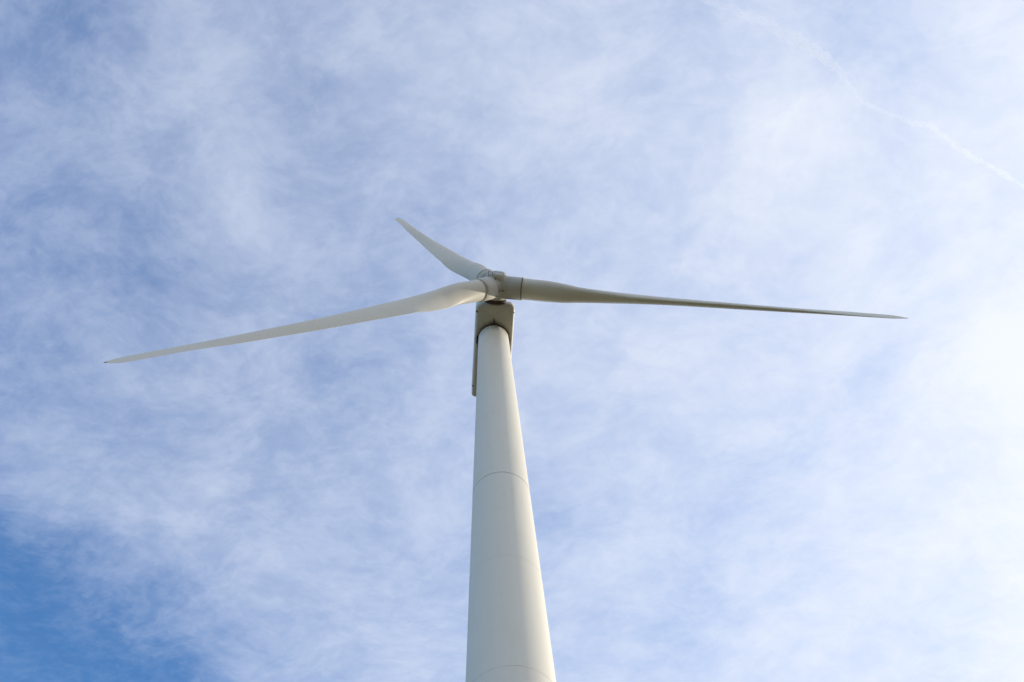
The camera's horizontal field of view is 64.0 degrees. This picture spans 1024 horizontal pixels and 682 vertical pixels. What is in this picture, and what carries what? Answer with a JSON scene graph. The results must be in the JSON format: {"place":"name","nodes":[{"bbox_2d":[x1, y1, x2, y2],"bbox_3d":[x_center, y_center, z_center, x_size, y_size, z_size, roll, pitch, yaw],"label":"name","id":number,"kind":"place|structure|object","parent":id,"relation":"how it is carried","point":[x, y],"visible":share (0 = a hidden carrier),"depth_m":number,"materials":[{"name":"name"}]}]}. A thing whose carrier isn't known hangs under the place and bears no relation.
{"place":"outdoors","nodes":[
{"label":"outdoors","id":0,"kind":"place"},
{"bbox_2d":[0,0,1023,681],"label":"sky","id":1,"kind":"structure","parent":0,"point":[717,494],"materials":[{"name":"blue"}]},
{"bbox_3d":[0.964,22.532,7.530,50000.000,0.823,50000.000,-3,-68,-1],"label":"ground","id":2,"kind":"structure","parent":0,"visible":0},
{"bbox_2d":[103,218,907,681],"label":"wind turbine","id":3,"kind":"object","parent":2,"relation":"on","point":[507,636],"visible":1,"depth_m":43.64,"materials":[{"name":"paint"}]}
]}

